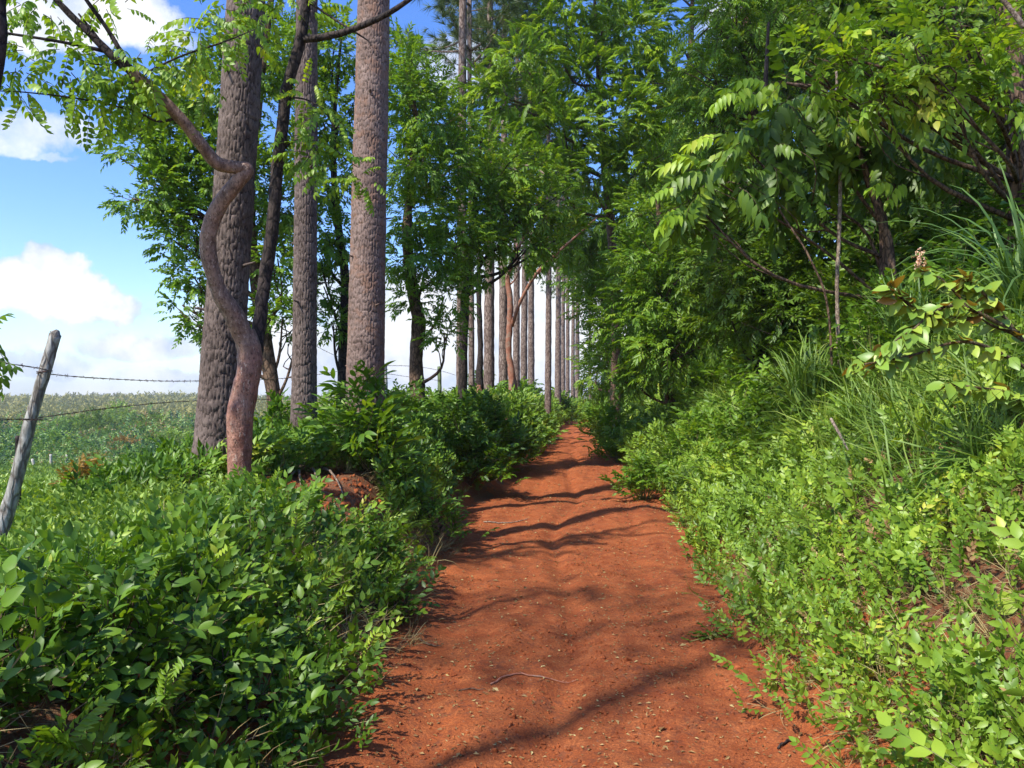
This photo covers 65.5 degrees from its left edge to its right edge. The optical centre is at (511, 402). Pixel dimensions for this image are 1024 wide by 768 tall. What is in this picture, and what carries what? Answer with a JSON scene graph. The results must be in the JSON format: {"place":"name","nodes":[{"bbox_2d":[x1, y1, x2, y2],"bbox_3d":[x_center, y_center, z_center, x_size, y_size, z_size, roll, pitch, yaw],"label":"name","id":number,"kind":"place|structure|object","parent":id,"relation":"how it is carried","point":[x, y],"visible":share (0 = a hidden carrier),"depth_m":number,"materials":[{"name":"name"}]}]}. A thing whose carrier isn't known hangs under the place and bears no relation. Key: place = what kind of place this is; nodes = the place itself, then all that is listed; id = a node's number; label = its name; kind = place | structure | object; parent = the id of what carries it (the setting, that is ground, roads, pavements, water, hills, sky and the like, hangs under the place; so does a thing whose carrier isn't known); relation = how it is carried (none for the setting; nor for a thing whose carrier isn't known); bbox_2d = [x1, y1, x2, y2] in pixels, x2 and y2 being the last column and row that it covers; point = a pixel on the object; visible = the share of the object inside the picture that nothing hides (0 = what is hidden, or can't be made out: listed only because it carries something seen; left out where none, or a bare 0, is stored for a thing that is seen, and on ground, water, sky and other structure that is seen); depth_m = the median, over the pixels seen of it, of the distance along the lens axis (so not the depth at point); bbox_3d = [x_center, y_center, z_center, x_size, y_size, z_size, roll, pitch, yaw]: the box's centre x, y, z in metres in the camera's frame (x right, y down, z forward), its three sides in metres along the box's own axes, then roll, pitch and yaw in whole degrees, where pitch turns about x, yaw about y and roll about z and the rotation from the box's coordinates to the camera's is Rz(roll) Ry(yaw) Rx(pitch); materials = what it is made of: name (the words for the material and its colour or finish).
{"place":"outdoors","nodes":[
{"label":"outdoors","id":0,"kind":"place"},
{"bbox_2d":[0,0,835,397],"label":"sky","id":1,"kind":"structure","parent":0,"point":[65,268],"materials":[{"name":"blue"}]},
{"bbox_2d":[0,402,1023,767],"bbox_3d":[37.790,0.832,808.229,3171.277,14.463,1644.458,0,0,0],"label":"ground","id":2,"kind":"structure","parent":0,"point":[482,494],"depth_m":4.10,"materials":[{"name":"brown soil"}]},
{"bbox_2d":[0,0,23,400],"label":"thin tree","id":3,"kind":"object","parent":2,"relation":"on","point":[5,369],"visible":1,"depth_m":4.01,"materials":[{"name":"green plant"}]},
{"bbox_2d":[0,329,60,535],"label":"fence post","id":4,"kind":"object","parent":2,"relation":"on","point":[8,506],"visible":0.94,"depth_m":5.76,"materials":[{"name":"wood"}]},
{"bbox_2d":[0,541,162,721],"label":"leafy shrub","id":5,"kind":"object","parent":2,"relation":"on","point":[90,624],"visible":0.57,"depth_m":2.81,"materials":[{"name":"green plant"}]},
{"bbox_2d":[55,405,131,435],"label":"field bush","id":6,"kind":"object","parent":2,"relation":"on","point":[100,419],"visible":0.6,"depth_m":134.42,"materials":[{"name":"green plant"}]},
{"bbox_2d":[0,551,237,740],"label":"leafy shrub","id":7,"kind":"object","parent":2,"relation":"on","point":[119,584],"visible":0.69,"depth_m":3.09,"materials":[{"name":"green plant"}]},
{"bbox_2d":[0,459,239,601],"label":"crop plants","id":8,"kind":"object","parent":2,"relation":"on","point":[40,496],"visible":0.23,"depth_m":6.56,"materials":[{"name":"green plant"}]},
{"bbox_2d":[12,508,246,559],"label":"leafy shrub","id":9,"kind":"object","parent":2,"relation":"on","point":[135,536],"visible":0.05,"depth_m":4.49,"materials":[{"name":"green plant"}]},
{"bbox_2d":[100,523,295,682],"bbox_3d":[-1.598,0.942,3.866,1.047,0.681,1.096,0,0,0],"label":"leafy shrub","id":10,"kind":"object","parent":2,"relation":"on","point":[187,563],"visible":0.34,"depth_m":3.84,"materials":[{"name":"green plant"}]},
{"bbox_2d":[84,0,325,410],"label":"broadleaf tree","id":11,"kind":"object","parent":2,"relation":"on","point":[171,175],"visible":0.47,"depth_m":12.55,"materials":[{"name":"green plant"}]},
{"bbox_2d":[0,0,411,483],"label":"twisted tree","id":12,"kind":"object","parent":2,"relation":"on","point":[248,341],"visible":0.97,"depth_m":6.36,"materials":[{"name":"green plant"}]},
{"bbox_2d":[0,388,444,468],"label":"brushwood","id":13,"kind":"object","parent":2,"relation":"on","point":[188,423],"visible":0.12,"depth_m":85.66,"materials":[{"name":"green plant"}]},
{"bbox_2d":[0,461,446,767],"bbox_3d":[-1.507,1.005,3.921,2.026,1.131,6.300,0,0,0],"label":"undergrowth","id":14,"kind":"object","parent":2,"relation":"on","point":[197,524],"visible":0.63,"depth_m":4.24,"materials":[{"name":"green plant"}]},
{"bbox_2d":[134,604,327,731],"bbox_3d":[-1.278,1.183,3.459,0.782,0.626,0.729,0,0,-45],"label":"leafy shrub","id":15,"kind":"object","parent":2,"relation":"on","point":[260,666],"visible":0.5,"depth_m":3.48,"materials":[{"name":"green plant"}]},
{"bbox_2d":[0,452,467,767],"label":"dry litter","id":16,"kind":"object","parent":2,"relation":"on","point":[318,622],"visible":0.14,"depth_m":4.74,"materials":[{"name":"plant"}]},
{"bbox_2d":[190,0,280,474],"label":"pine tree","id":17,"kind":"object","parent":2,"relation":"on","point":[238,124],"visible":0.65,"depth_m":7.34,"materials":[{"name":"brown plant"}]},
{"bbox_2d":[2,438,484,642],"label":"grass","id":18,"kind":"structure","parent":2,"relation":"on","point":[380,494],"depth_m":7.07,"materials":[{"name":"plant"}]},
{"bbox_2d":[253,388,290,429],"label":"leafy shrub","id":19,"kind":"object","parent":2,"relation":"on","point":[276,408],"visible":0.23,"depth_m":10.28,"materials":[{"name":"green plant"}]},
{"bbox_2d":[0,387,581,434],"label":"hillside scrub","id":20,"kind":"object","parent":2,"relation":"on","point":[68,402],"visible":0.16,"depth_m":368.89,"materials":[{"name":"green plant"}]},
{"bbox_2d":[242,548,345,640],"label":"leafy shrub","id":21,"kind":"object","parent":2,"relation":"on","point":[294,573],"visible":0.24,"depth_m":4.81,"materials":[{"name":"green plant"}]},
{"bbox_2d":[262,0,356,407],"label":"broadleaf tree","id":22,"kind":"object","parent":2,"relation":"on","point":[331,248],"visible":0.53,"depth_m":14.26,"materials":[{"name":"green plant"}]},
{"bbox_2d":[290,0,328,429],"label":"pine tree","id":23,"kind":"object","parent":2,"relation":"on","point":[304,357],"visible":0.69,"depth_m":9.78,"materials":[{"name":"brown plant"}]},
{"bbox_2d":[274,614,386,686],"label":"leafy shrub","id":24,"kind":"object","parent":2,"relation":"on","point":[318,636],"visible":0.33,"depth_m":4.36,"materials":[{"name":"green plant"}]},
{"bbox_2d":[278,472,383,522],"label":"loose soil","id":25,"kind":"structure","parent":2,"relation":"on","point":[338,493],"depth_m":7.75,"materials":[{"name":"brown soil"}]},
{"bbox_2d":[281,389,391,467],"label":"leafy shrub","id":26,"kind":"object","parent":2,"relation":"on","point":[320,416],"visible":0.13,"depth_m":9.14,"materials":[{"name":"green plant"}]},
{"bbox_2d":[291,360,430,490],"bbox_3d":[-1.589,0.260,8.550,1.462,1.427,1.582,0,0,0],"label":"leafy shrub","id":27,"kind":"object","parent":2,"relation":"on","point":[385,425],"visible":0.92,"depth_m":8.41,"materials":[{"name":"green plant"}]},
{"bbox_2d":[308,506,428,590],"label":"leafy shrub","id":28,"kind":"object","parent":2,"relation":"on","point":[371,531],"visible":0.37,"depth_m":6.29,"materials":[{"name":"green plant"}]},
{"bbox_2d":[345,0,392,411],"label":"pine tree","id":29,"kind":"object","parent":2,"relation":"on","point":[366,323],"visible":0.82,"depth_m":11.58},
{"bbox_2d":[348,567,440,626],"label":"leafy shrub","id":30,"kind":"object","parent":2,"relation":"on","point":[396,598],"visible":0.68,"depth_m":5.68,"materials":[{"name":"green plant"}]},
{"bbox_2d":[385,375,453,430],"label":"leafy shrub","id":31,"kind":"object","parent":2,"relation":"on","point":[416,403],"visible":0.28,"depth_m":13.90,"materials":[{"name":"green plant"}]},
{"bbox_2d":[372,467,498,539],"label":"leafy shrub","id":32,"kind":"object","parent":2,"relation":"on","point":[447,515],"visible":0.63,"depth_m":8.73,"materials":[{"name":"green plant"}]},
{"bbox_2d":[411,0,466,394],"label":"pine tree","id":33,"kind":"object","parent":2,"relation":"on","point":[462,40],"visible":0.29,"depth_m":21.91,"materials":[{"name":"brown plant"}]},
{"bbox_2d":[385,15,506,401],"bbox_3d":[-1.722,-3.958,17.039,3.250,9.162,2.852,0,0,0],"label":"tree","id":34,"kind":"object","parent":2,"relation":"on","point":[414,89],"visible":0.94,"depth_m":16.65,"materials":[{"name":"green plant"}]},
{"bbox_2d":[389,0,537,389],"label":"pine tree","id":35,"kind":"object","parent":2,"relation":"on","point":[440,6],"visible":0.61,"depth_m":25.92,"materials":[{"name":"plant"}]},
{"bbox_2d":[408,391,530,486],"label":"leafy shrub","id":36,"kind":"object","parent":2,"relation":"on","point":[484,445],"visible":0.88,"depth_m":13.33,"materials":[{"name":"green plant"}]},
{"bbox_2d":[394,0,585,390],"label":"pine tree","id":37,"kind":"object","parent":2,"relation":"on","point":[486,10],"visible":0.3,"depth_m":28.63,"materials":[{"name":"plant"}]},
{"bbox_2d":[398,75,598,405],"bbox_3d":[-0.459,-3.558,18.752,4.936,8.281,3.426,0,0,0],"label":"broadleaf tree","id":38,"kind":"object","parent":2,"relation":"on","point":[523,215],"visible":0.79,"depth_m":18.28,"materials":[{"name":"green plant"}]},
{"bbox_2d":[405,382,591,464],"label":"undergrowth","id":39,"kind":"object","parent":2,"relation":"on","point":[528,399],"visible":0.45,"depth_m":22.89,"materials":[{"name":"green plant"}]},
{"bbox_2d":[460,383,542,466],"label":"leafy shrub","id":40,"kind":"object","parent":2,"relation":"on","point":[491,412],"visible":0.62,"depth_m":16.82,"materials":[{"name":"green plant"}]},
{"bbox_2d":[427,0,576,388],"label":"pine tree","id":41,"kind":"object","parent":2,"relation":"on","point":[503,369],"visible":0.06,"depth_m":33.63,"materials":[{"name":"brown plant"}]},
{"bbox_2d":[473,1,569,391],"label":"pine tree","id":42,"kind":"object","parent":2,"relation":"on","point":[516,331],"visible":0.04,"depth_m":39.76,"materials":[{"name":"plant"}]},
{"bbox_2d":[497,93,572,385],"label":"pine tree","id":43,"kind":"object","parent":2,"relation":"on","point":[531,361],"visible":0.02,"depth_m":49.83,"materials":[{"name":"brown plant"}]},
{"bbox_2d":[497,61,581,381],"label":"pine tree","id":44,"kind":"object","parent":2,"relation":"on","point":[523,344],"visible":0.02,"depth_m":44.84,"materials":[{"name":"brown plant"}]},
{"bbox_2d":[494,190,596,396],"bbox_3d":[1.375,-4.005,29.847,4.494,9.165,2.725,0,0,24],"label":"peeling tree","id":45,"kind":"object","parent":2,"relation":"on","point":[511,320],"visible":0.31,"depth_m":29.90,"materials":[{"name":"red plant"}]},
{"bbox_2d":[513,136,588,409],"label":"pine tree","id":46,"kind":"object","parent":2,"relation":"on","point":[557,394],"visible":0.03,"depth_m":56.83,"materials":[{"name":"plant"}]},
{"bbox_2d":[510,17,601,413],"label":"pine tree","id":47,"kind":"object","parent":2,"relation":"on","point":[548,343],"visible":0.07,"depth_m":40.88,"materials":[{"name":"brown plant"}]},
{"bbox_2d":[444,0,712,426],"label":"feathery tree","id":48,"kind":"object","parent":2,"relation":"on","point":[613,155],"visible":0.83,"depth_m":22.40,"materials":[{"name":"green plant"}]},
{"bbox_2d":[574,398,641,457],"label":"bank shrub","id":49,"kind":"object","parent":2,"relation":"on","point":[611,411],"visible":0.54,"depth_m":22.24,"materials":[{"name":"green plant"}]},
{"bbox_2d":[540,213,683,409],"bbox_3d":[3.878,-3.181,32.711,5.856,8.888,9.841,0,0,0],"label":"broadleaf tree","id":50,"kind":"object","parent":2,"relation":"on","point":[582,289],"visible":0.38,"depth_m":31.83,"materials":[{"name":"green plant"}]},
{"bbox_2d":[587,422,641,462],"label":"bank shrub","id":51,"kind":"object","parent":2,"relation":"on","point":[609,448],"visible":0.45,"depth_m":20.94,"materials":[{"name":"green plant"}]},
{"bbox_2d":[496,0,757,265],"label":"feathery tree","id":52,"kind":"object","parent":2,"relation":"on","point":[652,5],"visible":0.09,"depth_m":30.16,"materials":[{"name":"green plant"}]},
{"bbox_2d":[597,449,680,500],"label":"bank shrub","id":53,"kind":"object","parent":2,"relation":"on","point":[640,484],"visible":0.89,"depth_m":12.91,"materials":[{"name":"green plant"}]},
{"bbox_2d":[589,374,717,460],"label":"undergrowth","id":54,"kind":"object","parent":2,"relation":"on","point":[651,424],"visible":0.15,"depth_m":20.04,"materials":[{"name":"green plant"}]},
{"bbox_2d":[579,177,743,423],"bbox_3d":[3.665,-2.410,18.936,4.016,6.503,4.592,0,0,0],"label":"broadleaf tree","id":55,"kind":"object","parent":2,"relation":"on","point":[645,310],"visible":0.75,"depth_m":18.64,"materials":[{"name":"green plant"}]},
{"bbox_2d":[640,393,734,476],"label":"bank shrub","id":56,"kind":"object","parent":2,"relation":"on","point":[687,428],"visible":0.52,"depth_m":13.96,"materials":[{"name":"green plant"}]},
{"bbox_2d":[667,310,749,416],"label":"understorey shrub","id":57,"kind":"object","parent":2,"relation":"on","point":[700,377],"visible":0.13,"depth_m":17.34,"materials":[{"name":"green plant"}]},
{"bbox_2d":[671,354,783,484],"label":"bank shrub","id":58,"kind":"object","parent":2,"relation":"on","point":[717,430],"visible":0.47,"depth_m":10.92,"materials":[{"name":"green plant"}]},
{"bbox_2d":[704,420,787,487],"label":"bank shrub","id":59,"kind":"object","parent":2,"relation":"on","point":[732,464],"visible":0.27,"depth_m":9.47,"materials":[{"name":"green plant"}]},
{"bbox_2d":[655,0,844,300],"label":"broadleaf tree","id":60,"kind":"object","parent":2,"relation":"on","point":[746,53],"visible":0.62,"depth_m":16.47,"materials":[{"name":"green plant"}]},
{"bbox_2d":[665,0,839,275],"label":"tree","id":61,"kind":"object","parent":2,"relation":"on","point":[786,93],"visible":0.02,"depth_m":29.61,"materials":[{"name":"green plant"}]},
{"bbox_2d":[688,246,829,402],"bbox_3d":[5.139,-1.481,15.368,3.337,3.122,3.510,0,0,0],"label":"understorey shrub","id":62,"kind":"object","parent":2,"relation":"on","point":[732,359],"visible":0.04,"depth_m":15.54,"materials":[{"name":"green plant"}]},
{"bbox_2d":[657,21,865,379],"bbox_3d":[4.050,-3.084,13.056,3.206,6.769,3.798,0,0,0],"label":"broadleaf tree","id":63,"kind":"object","parent":2,"relation":"on","point":[732,294],"visible":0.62,"depth_m":12.49,"materials":[{"name":"green plant"}]},
{"bbox_2d":[719,336,834,467],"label":"bank shrub","id":64,"kind":"object","parent":2,"relation":"on","point":[757,396],"visible":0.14,"depth_m":10.52,"materials":[{"name":"green plant"}]},
{"bbox_2d":[738,384,836,474],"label":"bank shrub","id":65,"kind":"object","parent":2,"relation":"on","point":[789,411],"visible":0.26,"depth_m":8.83,"materials":[{"name":"green plant"}]},
{"bbox_2d":[725,258,859,416],"bbox_3d":[4.554,-1.055,12.649,2.440,2.559,2.553,0,0,0],"label":"understorey shrub","id":66,"kind":"object","parent":2,"relation":"on","point":[751,366],"visible":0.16,"depth_m":12.48,"materials":[{"name":"green plant"}]},
{"bbox_2d":[745,308,872,446],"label":"bank shrub","id":67,"kind":"object","parent":2,"relation":"on","point":[825,334],"visible":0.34,"depth_m":9.16,"materials":[{"name":"green plant"}]},
{"bbox_2d":[618,297,1005,564],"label":"undergrowth","id":68,"kind":"object","parent":2,"relation":"on","point":[722,511],"visible":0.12,"depth_m":8.47,"materials":[{"name":"green plant"}]},
{"bbox_2d":[646,33,990,341],"bbox_3d":[3.523,-1.998,8.858,4.616,3.918,1.751,0,0,-18],"label":"drooping leaf tree","id":69,"kind":"object","parent":2,"relation":"on","point":[780,158],"visible":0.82,"depth_m":8.61,"materials":[{"name":"green plant"}]},
{"bbox_2d":[835,71,841,367],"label":"bare stem","id":70,"kind":"object","parent":2,"relation":"on","point":[837,267],"visible":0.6,"depth_m":8.78,"materials":[{"name":"brown plant"}]},
{"bbox_2d":[661,293,1023,767],"bbox_3d":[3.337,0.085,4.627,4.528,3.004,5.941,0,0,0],"label":"undergrowth","id":71,"kind":"object","parent":2,"relation":"on","point":[1005,507],"visible":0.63,"depth_m":4.22,"materials":[{"name":"green plant"}]},
{"bbox_2d":[679,408,1023,767],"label":"dry litter","id":72,"kind":"object","parent":2,"relation":"on","point":[943,613],"visible":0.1,"depth_m":3.93,"materials":[{"name":"plant"}]},
{"bbox_2d":[802,372,912,423],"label":"grass clump","id":73,"kind":"object","parent":2,"relation":"on","point":[853,410],"visible":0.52,"depth_m":6.96,"materials":[{"name":"plant"}]},
{"bbox_2d":[808,349,921,433],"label":"bank shrub","id":74,"kind":"object","parent":2,"relation":"on","point":[869,376],"visible":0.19,"depth_m":7.62,"materials":[{"name":"green plant"}]},
{"bbox_2d":[776,203,955,366],"bbox_3d":[5.011,-1.482,11.071,2.739,2.676,2.601,0,0,0],"label":"understorey shrub","id":75,"kind":"object","parent":2,"relation":"on","point":[865,265],"visible":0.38,"depth_m":10.92,"materials":[{"name":"green plant"}]},
{"bbox_2d":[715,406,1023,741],"bbox_3d":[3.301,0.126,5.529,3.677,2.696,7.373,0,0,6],"label":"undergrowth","id":76,"kind":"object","parent":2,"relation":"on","point":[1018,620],"visible":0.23,"depth_m":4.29,"materials":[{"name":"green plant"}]},
{"bbox_2d":[717,0,1023,277],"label":"broadleaf tree","id":77,"kind":"object","parent":2,"relation":"on","point":[885,7],"visible":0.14,"depth_m":11.61,"materials":[{"name":"green plant"}]},
{"bbox_2d":[799,598,945,692],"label":"bank shrub","id":78,"kind":"object","parent":2,"relation":"on","point":[880,634],"visible":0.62,"depth_m":3.83,"materials":[{"name":"green plant"}]},
{"bbox_2d":[852,123,896,338],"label":"bare stem","id":79,"kind":"object","parent":2,"relation":"on","point":[888,239],"visible":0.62,"depth_m":8.77,"materials":[{"name":"brown plant"}]},
{"bbox_2d":[800,262,963,410],"bbox_3d":[3.953,-0.610,8.527,1.665,1.662,1.635,0,0,-28],"label":"bank shrub","id":80,"kind":"object","parent":2,"relation":"on","point":[867,321],"visible":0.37,"depth_m":8.46,"materials":[{"name":"green plant"}]},
{"bbox_2d":[837,246,945,334],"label":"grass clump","id":81,"kind":"object","parent":2,"relation":"on","point":[897,320],"visible":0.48,"depth_m":7.78,"materials":[{"name":"plant"}]},
{"bbox_2d":[761,0,1023,252],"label":"broadleaf tree","id":82,"kind":"object","parent":2,"relation":"on","point":[1004,51],"visible":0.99,"depth_m":7.66,"materials":[{"name":"green plant"}]},
{"bbox_2d":[792,0,1023,271],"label":"tree","id":83,"kind":"object","parent":2,"relation":"on","point":[877,14],"visible":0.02,"depth_m":14.17,"materials":[{"name":"green plant"}]},
{"bbox_2d":[842,247,1023,413],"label":"ovate leaf plant","id":84,"kind":"object","parent":2,"relation":"on","point":[938,318],"visible":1,"depth_m":4.58,"materials":[{"name":"green plant"}]},
{"bbox_2d":[857,448,1022,564],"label":"bank shrub","id":85,"kind":"object","parent":2,"relation":"on","point":[920,499],"visible":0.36,"depth_m":4.58,"materials":[{"name":"green plant"}]},
{"bbox_2d":[870,215,1019,353],"bbox_3d":[4.376,-1.030,7.961,1.579,1.581,1.444,0,0,-34],"label":"bank shrub","id":86,"kind":"object","parent":2,"relation":"on","point":[972,260],"visible":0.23,"depth_m":7.86,"materials":[{"name":"green plant"}]},
{"bbox_2d":[871,158,1023,336],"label":"grass clump","id":87,"kind":"object","parent":2,"relation":"on","point":[1015,275],"visible":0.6,"depth_m":6.17,"materials":[{"name":"plant"}]},
{"bbox_2d":[894,158,1007,302],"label":"understorey shrub","id":88,"kind":"object","parent":2,"relation":"on","point":[961,211],"visible":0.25,"depth_m":9.47,"materials":[{"name":"green plant"}]},
{"bbox_2d":[895,616,1023,750],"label":"bank shrub","id":89,"kind":"object","parent":2,"relation":"on","point":[981,653],"visible":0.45,"depth_m":3.12,"materials":[{"name":"green plant"}]},
{"bbox_2d":[906,374,1023,499],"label":"grass clump","id":90,"kind":"object","parent":2,"relation":"on","point":[971,446],"visible":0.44,"depth_m":4.69,"materials":[{"name":"plant"}]},
{"bbox_2d":[975,183,1023,295],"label":"understorey shrub","id":91,"kind":"object","parent":2,"relation":"on","point":[1003,204],"visible":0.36,"depth_m":7.96,"materials":[{"name":"green plant"}]},
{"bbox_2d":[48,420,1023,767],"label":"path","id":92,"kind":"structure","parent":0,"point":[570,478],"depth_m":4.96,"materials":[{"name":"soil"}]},
{"bbox_2d":[0,580,366,767],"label":"undergrowth","id":93,"kind":"object","parent":92,"relation":"on","point":[144,686],"visible":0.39,"depth_m":2.96,"materials":[{"name":"green plant"}]},
{"bbox_2d":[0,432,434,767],"bbox_3d":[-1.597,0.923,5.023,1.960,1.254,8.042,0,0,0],"label":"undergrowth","id":94,"kind":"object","parent":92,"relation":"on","point":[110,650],"visible":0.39,"depth_m":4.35,"materials":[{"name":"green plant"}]},
{"bbox_2d":[60,401,512,551],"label":"undergrowth","id":95,"kind":"object","parent":92,"relation":"on","point":[274,440],"visible":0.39,"depth_m":8.15,"materials":[{"name":"green plant"}]},
{"bbox_2d":[312,464,892,767],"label":"soil crumbs","id":96,"kind":"object","parent":92,"relation":"on","point":[424,749],"visible":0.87,"depth_m":4.45,"materials":[{"name":"soil"}]},
{"bbox_2d":[309,452,932,767],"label":"leaf litter","id":97,"kind":"object","parent":92,"relation":"on","point":[661,728],"visible":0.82,"depth_m":4.87,"materials":[{"name":"brown plant"}]},
{"bbox_2d":[777,499,879,581],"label":"bank shrub","id":98,"kind":"object","parent":92,"relation":"on","point":[849,514],"visible":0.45,"depth_m":5.52,"materials":[{"name":"green plant"}]},
{"bbox_2d":[646,237,1023,539],"bbox_3d":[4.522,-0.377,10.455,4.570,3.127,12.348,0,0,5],"label":"grass","id":99,"kind":"structure","parent":0,"point":[903,447],"depth_m":5.99,"materials":[{"name":"plant"}]},
{"bbox_2d":[747,325,850,406],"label":"grass clump","id":100,"kind":"object","parent":99,"relation":"on","point":[797,378],"visible":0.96,"depth_m":8.52,"materials":[{"name":"plant"}]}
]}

